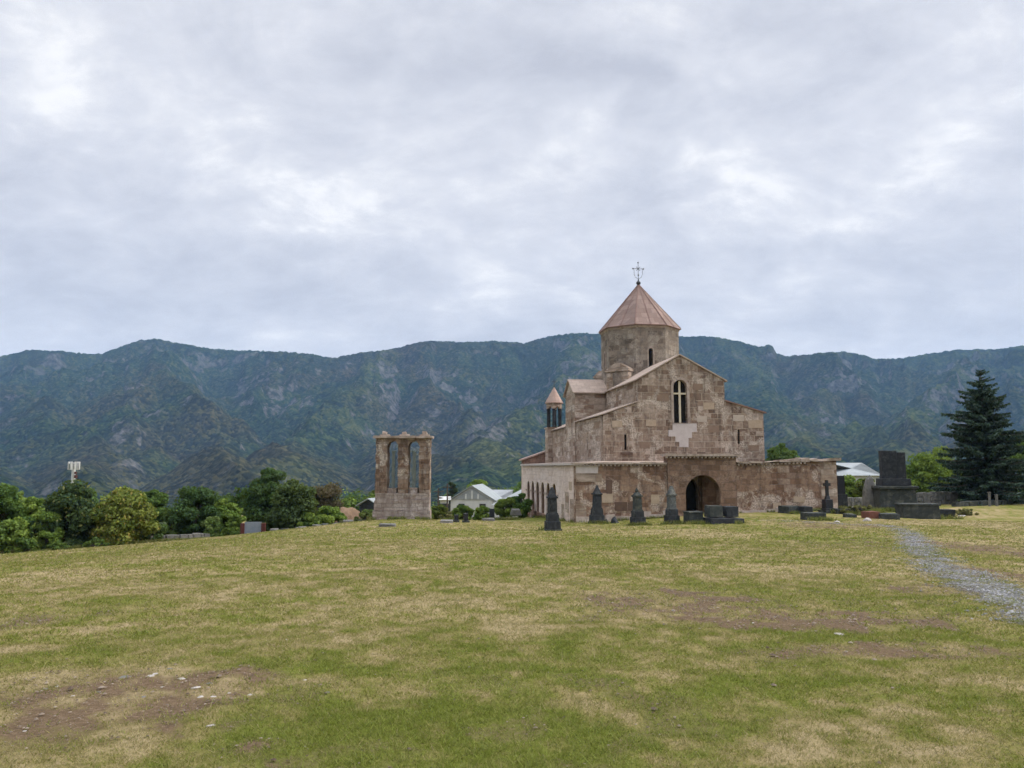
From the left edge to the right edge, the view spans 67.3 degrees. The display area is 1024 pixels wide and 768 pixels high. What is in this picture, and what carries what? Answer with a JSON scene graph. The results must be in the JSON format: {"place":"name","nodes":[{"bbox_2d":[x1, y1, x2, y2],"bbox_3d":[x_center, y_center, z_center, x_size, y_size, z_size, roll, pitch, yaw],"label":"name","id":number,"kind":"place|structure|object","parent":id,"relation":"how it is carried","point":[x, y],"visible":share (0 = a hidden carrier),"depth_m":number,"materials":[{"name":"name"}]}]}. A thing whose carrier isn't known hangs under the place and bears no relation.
{"place":"outdoors","nodes":[
{"label":"outdoors","id":0,"kind":"place"},
{"bbox_2d":[0,504,1023,767],"bbox_3d":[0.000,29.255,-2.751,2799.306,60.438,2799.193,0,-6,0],"label":"ground","id":1,"kind":"structure","parent":0,"point":[996,516],"depth_m":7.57,"materials":[{"name":"green plant"}]},
{"bbox_2d":[0,544,30,553],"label":"weeds","id":2,"kind":"object","parent":1,"relation":"on","point":[11,551],"visible":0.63,"depth_m":58.13,"materials":[{"name":"green plant"}]},
{"bbox_2d":[0,483,35,547],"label":"tree","id":3,"kind":"object","parent":1,"relation":"on","point":[11,508],"visible":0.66,"depth_m":60.09,"materials":[{"name":"green plant"}]},
{"bbox_2d":[0,516,37,553],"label":"bush","id":4,"kind":"object","parent":1,"relation":"on","point":[16,529],"visible":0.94,"depth_m":58.09,"materials":[{"name":"green plant"}]},
{"bbox_2d":[20,496,44,551],"bbox_3d":[-40.640,12.008,64.957,3.619,5.142,3.384,0,-6,0],"label":"tree","id":5,"kind":"object","parent":1,"relation":"on","point":[33,503],"visible":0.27,"depth_m":64.81,"materials":[{"name":"green plant"}]},
{"bbox_2d":[34,511,64,549],"bbox_3d":[-36.425,11.771,60.605,2.318,3.537,2.038,0,-6,0],"label":"bush","id":6,"kind":"object","parent":1,"relation":"on","point":[50,538],"visible":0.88,"depth_m":60.24,"materials":[{"name":"green plant"}]},
{"bbox_2d":[47,541,69,549],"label":"weeds","id":7,"kind":"object","parent":1,"relation":"on","point":[56,545],"visible":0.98,"depth_m":59.26,"materials":[{"name":"green plant"}]},
{"bbox_2d":[32,479,101,548],"bbox_3d":[-35.460,10.671,62.067,5.341,5.974,4.152,0,-6,0],"label":"walnut tree","id":8,"kind":"object","parent":1,"relation":"on","point":[71,503],"visible":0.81,"depth_m":61.24,"materials":[{"name":"green plant"}]},
{"bbox_2d":[68,462,79,482],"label":"cell tower","id":9,"kind":"structure","parent":1,"relation":"on","point":[72,466],"depth_m":168.46,"materials":[{"name":"white metal"}]},
{"bbox_2d":[82,536,109,546],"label":"weeds","id":10,"kind":"object","parent":1,"relation":"on","point":[95,541],"visible":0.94,"depth_m":58.46,"materials":[{"name":"green plant"}]},
{"bbox_2d":[85,486,161,545],"bbox_3d":[-31.613,10.829,62.303,6.016,5.064,4.575,3,-7,-29],"label":"tree","id":11,"kind":"object","parent":1,"relation":"on","point":[126,513],"visible":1,"depth_m":61.37,"materials":[{"name":"green plant"}]},
{"bbox_2d":[139,521,167,540],"bbox_3d":[-30.253,12.543,64.599,2.503,2.246,2.513,0,-6,0],"label":"bush","id":12,"kind":"object","parent":1,"relation":"on","point":[164,528],"visible":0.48,"depth_m":64.30,"materials":[{"name":"green plant"}]},
{"bbox_2d":[144,489,174,534],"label":"tree","id":13,"kind":"object","parent":1,"relation":"on","point":[157,499],"visible":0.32,"depth_m":70.76,"materials":[{"name":"green plant"}]},
{"bbox_2d":[163,510,187,534],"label":"bush","id":14,"kind":"object","parent":1,"relation":"on","point":[170,531],"visible":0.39,"depth_m":68.53,"materials":[{"name":"green plant"}]},
{"bbox_2d":[149,533,209,539],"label":"stone wall","id":15,"kind":"structure","parent":1,"relation":"on","point":[194,535],"depth_m":65.50,"materials":[{"name":"grey stone"}]},
{"bbox_2d":[165,486,223,533],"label":"tree","id":16,"kind":"object","parent":1,"relation":"on","point":[195,507],"visible":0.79,"depth_m":68.49,"materials":[{"name":"green plant"}]},
{"bbox_2d":[200,516,223,536],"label":"bush","id":17,"kind":"object","parent":1,"relation":"on","point":[210,525],"visible":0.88,"depth_m":67.20,"materials":[{"name":"green plant"}]},
{"bbox_2d":[214,498,242,535],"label":"tree","id":18,"kind":"object","parent":1,"relation":"on","point":[224,507],"visible":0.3,"depth_m":72.58,"materials":[{"name":"green plant"}]},
{"bbox_2d":[223,513,246,534],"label":"bush","id":19,"kind":"object","parent":1,"relation":"on","point":[231,524],"visible":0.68,"depth_m":68.76,"materials":[{"name":"green plant"}]},
{"bbox_2d":[230,531,239,534],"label":"weeds","id":20,"kind":"object","parent":1,"relation":"on","point":[234,532],"visible":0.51,"depth_m":65.07,"materials":[{"name":"green plant"}]},
{"bbox_2d":[240,522,265,533],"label":"metal gate","id":21,"kind":"structure","parent":1,"relation":"on","point":[250,527],"depth_m":65.02,"materials":[{"name":"grey metal"}]},
{"bbox_2d":[240,467,286,530],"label":"tree","id":22,"kind":"object","parent":1,"relation":"on","point":[260,491],"visible":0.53,"depth_m":75.09,"materials":[{"name":"green plant"}]},
{"bbox_2d":[263,478,318,529],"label":"tree","id":23,"kind":"object","parent":1,"relation":"on","point":[293,500],"visible":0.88,"depth_m":66.50,"materials":[{"name":"green plant"}]},
{"bbox_2d":[296,511,321,526],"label":"bush","id":24,"kind":"object","parent":1,"relation":"on","point":[309,519],"visible":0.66,"depth_m":66.24,"materials":[{"name":"green plant"}]},
{"bbox_2d":[311,482,345,516],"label":"tree","id":25,"kind":"object","parent":1,"relation":"on","point":[326,495],"visible":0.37,"depth_m":80.42,"materials":[{"name":"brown plant"}]},
{"bbox_2d":[316,506,347,523],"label":"bush","id":26,"kind":"object","parent":1,"relation":"on","point":[329,514],"visible":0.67,"depth_m":70.44,"materials":[{"name":"green plant"}]},
{"bbox_2d":[336,507,359,522],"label":"earth mound","id":27,"kind":"object","parent":1,"relation":"on","point":[350,513],"visible":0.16,"depth_m":78.46,"materials":[{"name":"soil"}]},
{"bbox_2d":[354,509,372,520],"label":"bush","id":28,"kind":"object","parent":1,"relation":"on","point":[364,513],"visible":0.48,"depth_m":68.85,"materials":[{"name":"green plant"}]},
{"bbox_2d":[355,498,374,511],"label":"house","id":29,"kind":"structure","parent":1,"relation":"on","point":[368,503],"depth_m":97.34,"materials":[{"name":"grey metal"}]},
{"bbox_2d":[379,523,395,526],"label":"flat slab","id":30,"kind":"structure","parent":1,"relation":"on","point":[386,524],"depth_m":49.58,"materials":[{"name":"grey stone"}]},
{"bbox_2d":[372,431,433,519],"bbox_3d":[-8.532,7.534,60.542,4.622,7.669,1.939,0,-6,-2],"label":"stone monument","id":31,"kind":"object","parent":1,"relation":"on","point":[407,501],"visible":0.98,"depth_m":59.85,"materials":[{"name":"beige stone"}]},
{"bbox_2d":[433,488,443,516],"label":"utility pole","id":32,"kind":"object","parent":1,"relation":"on","point":[438,491],"visible":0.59,"depth_m":91.06,"materials":[{"name":"brown wood"}]},
{"bbox_2d":[431,504,447,519],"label":"bush","id":33,"kind":"object","parent":1,"relation":"on","point":[438,510],"visible":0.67,"depth_m":68.54,"materials":[{"name":"green plant"}]},
{"bbox_2d":[439,496,450,511],"bbox_3d":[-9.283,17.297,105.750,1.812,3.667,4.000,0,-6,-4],"label":"house","id":34,"kind":"structure","parent":1,"relation":"on","point":[443,499],"depth_m":104.22,"materials":[{"name":"white metal"}]},
{"bbox_2d":[444,503,450,511],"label":"window","id":35,"kind":"structure","parent":34,"relation":"in","point":[449,504],"depth_m":104.16,"materials":[{"name":"glass"}]},
{"bbox_2d":[440,520,452,522],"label":"flat slab","id":36,"kind":"structure","parent":1,"relation":"on","point":[446,521],"depth_m":53.91,"materials":[{"name":"grey stone"}]},
{"bbox_2d":[443,484,451,511],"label":"utility pole","id":37,"kind":"object","parent":1,"relation":"on","point":[447,487],"visible":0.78,"depth_m":98.97,"materials":[{"name":"brown wood"}]},
{"bbox_2d":[438,511,459,517],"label":"weeds","id":38,"kind":"object","parent":1,"relation":"on","point":[448,514],"visible":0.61,"depth_m":67.86,"materials":[{"name":"green plant"}]},
{"bbox_2d":[448,481,457,502],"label":"conifer","id":39,"kind":"object","parent":1,"relation":"on","point":[453,490],"visible":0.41,"depth_m":148.31,"materials":[{"name":"green plant"}]},
{"bbox_2d":[453,515,459,521],"bbox_3d":[-4.024,9.802,55.526,0.463,0.721,0.563,1,-6,-8],"label":"gravestone","id":40,"kind":"object","parent":1,"relation":"on","point":[455,518],"visible":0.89,"depth_m":55.42,"materials":[{"name":"black stone"}]},
{"bbox_2d":[451,504,474,519],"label":"bush","id":41,"kind":"object","parent":1,"relation":"on","point":[460,510],"visible":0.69,"depth_m":72.66,"materials":[{"name":"green plant"}]},
{"bbox_2d":[462,513,469,522],"bbox_3d":[-3.329,9.761,55.533,0.517,0.864,0.557,1,-6,-8],"label":"gravestone","id":42,"kind":"object","parent":1,"relation":"on","point":[465,519],"visible":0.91,"depth_m":55.44,"materials":[{"name":"black stone"}]},
{"bbox_2d":[449,484,501,516],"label":"house","id":43,"kind":"structure","parent":1,"relation":"on","point":[474,497],"depth_m":111.21,"materials":[{"name":"white paint"}]},
{"bbox_2d":[466,479,487,487],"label":"tree","id":44,"kind":"object","parent":1,"relation":"on","point":[476,481],"visible":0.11,"depth_m":162.84,"materials":[{"name":"green plant"}]},
{"bbox_2d":[472,505,489,519],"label":"bush","id":45,"kind":"object","parent":1,"relation":"on","point":[481,511],"visible":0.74,"depth_m":72.71,"materials":[{"name":"green plant"}]},
{"bbox_2d":[482,518,494,520],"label":"flat slab","id":46,"kind":"structure","parent":1,"relation":"on","point":[489,519],"depth_m":59.84,"materials":[{"name":"grey stone"}]},
{"bbox_2d":[17,485,961,514],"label":"woodland","id":47,"kind":"object","parent":1,"relation":"on","point":[349,500],"depth_m":156.16,"materials":[{"name":"green plant"}]},
{"bbox_2d":[489,509,494,518],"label":"gravestone","id":48,"kind":"object","parent":1,"relation":"on","point":[492,513],"visible":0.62,"depth_m":69.08,"materials":[{"name":"grey stone"}]},
{"bbox_2d":[493,490,512,498],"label":"house","id":49,"kind":"structure","parent":1,"relation":"on","point":[503,493],"depth_m":120.40,"materials":[{"name":"white metal"}]},
{"bbox_2d":[491,489,520,517],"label":"house","id":50,"kind":"structure","parent":1,"relation":"on","point":[514,494],"depth_m":109.42,"materials":[{"name":"white metal"}]},
{"bbox_2d":[494,497,522,517],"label":"bush","id":51,"kind":"object","parent":1,"relation":"on","point":[500,505],"visible":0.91,"depth_m":78.53,"materials":[{"name":"green plant"}]},
{"bbox_2d":[0,538,1022,767],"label":"earth crumbs","id":52,"kind":"object","parent":1,"relation":"on","point":[218,675],"visible":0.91,"depth_m":9.31,"materials":[{"name":"soil"}]},
{"bbox_2d":[510,509,521,515],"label":"fallen stone","id":53,"kind":"object","parent":1,"relation":"on","point":[515,512],"visible":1,"depth_m":76.13,"materials":[{"name":"grey stone"}]},
{"bbox_2d":[511,481,520,493],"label":"tree","id":54,"kind":"object","parent":1,"relation":"on","point":[516,489],"visible":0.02,"depth_m":171.96,"materials":[{"name":"green plant"}]},
{"bbox_2d":[506,493,533,517],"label":"bush","id":55,"kind":"object","parent":1,"relation":"on","point":[525,505],"visible":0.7,"depth_m":80.45,"materials":[{"name":"green plant"}]},
{"bbox_2d":[544,487,561,530],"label":"grave pillar","id":56,"kind":"structure","parent":1,"relation":"on","point":[552,522],"depth_m":45.29,"materials":[{"name":"grey stone"}]},
{"bbox_2d":[588,485,604,523],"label":"grave pillar","id":57,"kind":"structure","parent":1,"relation":"on","point":[596,513],"depth_m":56.90,"materials":[{"name":"grey stone"}]},
{"bbox_2d":[611,517,618,522],"bbox_3d":[7.734,10.281,57.745,0.636,0.682,0.705,0,-6,0],"label":"boulder","id":58,"kind":"object","parent":1,"relation":"on","point":[614,519],"visible":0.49,"depth_m":57.55,"materials":[{"name":"grey stone"}]},
{"bbox_2d":[630,488,645,524],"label":"grave pillar","id":59,"kind":"structure","parent":1,"relation":"on","point":[637,513],"depth_m":52.14,"materials":[{"name":"grey stone"}]},
{"bbox_2d":[663,486,679,523],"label":"grave pillar","id":60,"kind":"structure","parent":1,"relation":"on","point":[671,511],"depth_m":53.33,"materials":[{"name":"grey stone"}]},
{"bbox_2d":[519,262,840,522],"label":"church","id":61,"kind":"structure","parent":1,"relation":"on","point":[652,414],"depth_m":66.85,"materials":[{"name":"stone"}]},
{"bbox_2d":[624,435,625,449],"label":"window","id":62,"kind":"structure","parent":61,"relation":"in","point":[624,435],"depth_m":66.29,"materials":[{"name":"black glass"}]},
{"bbox_2d":[673,381,685,422],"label":"window","id":63,"kind":"structure","parent":61,"relation":"in","point":[678,387],"depth_m":67.35,"materials":[{"name":"black glass"}]},
{"bbox_2d":[620,430,738,454],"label":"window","id":64,"kind":"structure","parent":61,"relation":"in","point":[621,453],"depth_m":65.79,"materials":[{"name":"stone"}]},
{"bbox_2d":[686,480,695,510],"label":"door","id":65,"kind":"structure","parent":61,"relation":"in","point":[690,490],"depth_m":66.75,"materials":[{"name":"black wood"}]},
{"bbox_2d":[683,511,703,522],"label":"stone block","id":66,"kind":"structure","parent":1,"relation":"on","point":[694,516],"depth_m":52.62,"materials":[{"name":"grey stone"}]},
{"bbox_2d":[703,517,743,524],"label":"grave slab","id":67,"kind":"structure","parent":1,"relation":"on","point":[721,520],"depth_m":52.13,"materials":[{"name":"grey stone"}]},
{"bbox_2d":[704,505,722,516],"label":"stone block","id":68,"kind":"structure","parent":67,"relation":"on","point":[713,510],"depth_m":52.47,"materials":[{"name":"grey stone"}]},
{"bbox_2d":[722,506,738,516],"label":"stone block","id":69,"kind":"structure","parent":67,"relation":"on","point":[730,511],"depth_m":52.74,"materials":[{"name":"grey stone"}]},
{"bbox_2d":[765,443,799,460],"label":"tree","id":70,"kind":"object","parent":1,"relation":"on","point":[781,452],"visible":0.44,"depth_m":96.86,"materials":[{"name":"green plant"}]},
{"bbox_2d":[778,505,797,513],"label":"stone block","id":71,"kind":"structure","parent":1,"relation":"on","point":[786,509],"depth_m":61.58,"materials":[{"name":"grey stone"}]},
{"bbox_2d":[798,506,812,511],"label":"stone block","id":72,"kind":"structure","parent":1,"relation":"on","point":[805,508],"depth_m":60.83,"materials":[{"name":"grey stone"}]},
{"bbox_2d":[800,512,825,519],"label":"stone block","id":73,"kind":"structure","parent":1,"relation":"on","point":[804,515],"depth_m":53.89,"materials":[{"name":"grey stone"}]},
{"bbox_2d":[818,480,832,512],"bbox_3d":[25.379,9.116,62.027,0.963,2.732,1.115,1,-6,-12],"label":"cross grave","id":74,"kind":"object","parent":1,"relation":"on","point":[827,502],"visible":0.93,"depth_m":61.81,"materials":[{"name":"black stone"}]},
{"bbox_2d":[832,508,851,513],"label":"stone block","id":75,"kind":"structure","parent":1,"relation":"on","point":[838,511],"depth_m":60.77,"materials":[{"name":"grey stone"}]},
{"bbox_2d":[837,476,847,506],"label":"stele grave","id":76,"kind":"object","parent":1,"relation":"on","point":[842,499],"visible":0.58,"depth_m":71.21,"materials":[{"name":"black stone"}]},
{"bbox_2d":[833,506,852,512],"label":"weeds","id":77,"kind":"object","parent":1,"relation":"on","point":[843,509],"visible":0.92,"depth_m":60.87,"materials":[{"name":"green plant"}]},
{"bbox_2d":[843,513,856,517],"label":"stone block","id":78,"kind":"structure","parent":1,"relation":"on","point":[848,515],"depth_m":56.60,"materials":[{"name":"grey stone"}]},
{"bbox_2d":[843,474,861,497],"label":"bush","id":79,"kind":"object","parent":1,"relation":"on","point":[850,483],"visible":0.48,"depth_m":86.61,"materials":[{"name":"green plant"}]},
{"bbox_2d":[847,497,862,506],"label":"stone wall","id":80,"kind":"structure","parent":1,"relation":"on","point":[852,501],"depth_m":75.18,"materials":[{"name":"grey stone"}]},
{"bbox_2d":[836,463,879,484],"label":"house","id":81,"kind":"structure","parent":1,"relation":"on","point":[857,471],"depth_m":109.52,"materials":[{"name":"white metal"}]},
{"bbox_2d":[847,505,872,512],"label":"weeds","id":82,"kind":"object","parent":1,"relation":"on","point":[864,508],"visible":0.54,"depth_m":60.59,"materials":[{"name":"green plant"}]},
{"bbox_2d":[852,478,874,496],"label":"bush","id":83,"kind":"object","parent":1,"relation":"on","point":[860,486],"visible":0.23,"depth_m":83.11,"materials":[{"name":"green plant"}]},
{"bbox_2d":[862,475,874,508],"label":"gravestone","id":84,"kind":"object","parent":1,"relation":"on","point":[867,497],"visible":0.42,"depth_m":68.59,"materials":[{"name":"grey stone"}]},
{"bbox_2d":[861,511,879,518],"bbox_3d":[26.136,9.599,56.061,0.953,0.647,0.930,1,-6,-10],"label":"stone block","id":85,"kind":"object","parent":1,"relation":"on","point":[870,514],"depth_m":55.67,"materials":[{"name":"red stone"}]},
{"bbox_2d":[879,513,899,519],"bbox_3d":[27.195,9.623,55.645,1.357,0.591,0.938,0,-6,3],"label":"stone block","id":86,"kind":"object","parent":1,"relation":"on","point":[891,516],"depth_m":55.23,"materials":[{"name":"grey stone"}]},
{"bbox_2d":[871,451,918,508],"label":"tomb monument","id":87,"kind":"object","parent":1,"relation":"on","point":[892,486],"visible":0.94,"depth_m":66.85,"materials":[{"name":"grey stone"}]},
{"bbox_2d":[894,503,940,518],"bbox_3d":[31.158,9.817,59.130,2.871,1.275,1.491,0,-6,4],"label":"sarcophagus","id":88,"kind":"object","parent":1,"relation":"on","point":[919,510],"visible":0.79,"depth_m":58.47,"materials":[{"name":"grey stone"}]},
{"bbox_2d":[906,451,951,492],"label":"tree","id":89,"kind":"object","parent":1,"relation":"on","point":[919,470],"visible":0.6,"depth_m":88.35,"materials":[{"name":"green plant"}]},
{"bbox_2d":[916,491,957,504],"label":"stone wall","id":90,"kind":"structure","parent":1,"relation":"on","point":[943,497],"depth_m":77.76,"materials":[{"name":"grey stone"}]},
{"bbox_2d":[929,446,962,494],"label":"tree","id":91,"kind":"object","parent":1,"relation":"on","point":[937,449],"visible":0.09,"depth_m":102.98,"materials":[{"name":"green plant"}]},
{"bbox_2d":[940,509,955,516],"bbox_3d":[34.592,10.379,61.571,1.229,0.717,1.181,0,-6,4],"label":"stone block","id":92,"kind":"object","parent":1,"relation":"on","point":[946,512],"depth_m":61.01,"materials":[{"name":"grey stone"}]},
{"bbox_2d":[955,508,978,515],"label":"weeds","id":93,"kind":"object","parent":1,"relation":"on","point":[964,511],"visible":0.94,"depth_m":62.02,"materials":[{"name":"green plant"}]},
{"bbox_2d":[927,369,1023,505],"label":"spruce tree","id":94,"kind":"object","parent":1,"relation":"on","point":[986,468],"visible":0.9,"depth_m":77.71,"materials":[{"name":"green plant"}]},
{"bbox_2d":[951,499,1023,506],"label":"stone curb","id":95,"kind":"structure","parent":1,"relation":"on","point":[976,503],"depth_m":73.61,"materials":[{"name":"grey stone"}]},
{"bbox_2d":[987,492,990,505],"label":"stone post","id":96,"kind":"object","parent":1,"relation":"on","point":[989,499],"visible":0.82,"depth_m":72.40,"materials":[{"name":"grey stone"}]},
{"bbox_2d":[994,494,998,505],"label":"stone post","id":97,"kind":"object","parent":1,"relation":"on","point":[996,499],"visible":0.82,"depth_m":72.39,"materials":[{"name":"grey stone"}]},
{"bbox_2d":[1001,442,1023,491],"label":"tree","id":98,"kind":"object","parent":1,"relation":"on","point":[1019,455],"visible":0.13,"depth_m":95.38,"materials":[{"name":"green plant"}]},
{"bbox_2d":[0,333,1023,511],"bbox_3d":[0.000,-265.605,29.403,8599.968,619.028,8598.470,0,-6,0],"label":"hills","id":99,"kind":"structure","parent":0,"point":[169,418],"depth_m":2273.80,"materials":[{"name":"green plant"}]},
{"bbox_2d":[0,0,1023,358],"label":"sky","id":100,"kind":"structure","parent":0,"point":[324,178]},
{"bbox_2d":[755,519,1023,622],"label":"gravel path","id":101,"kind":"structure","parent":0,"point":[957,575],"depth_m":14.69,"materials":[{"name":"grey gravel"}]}
]}

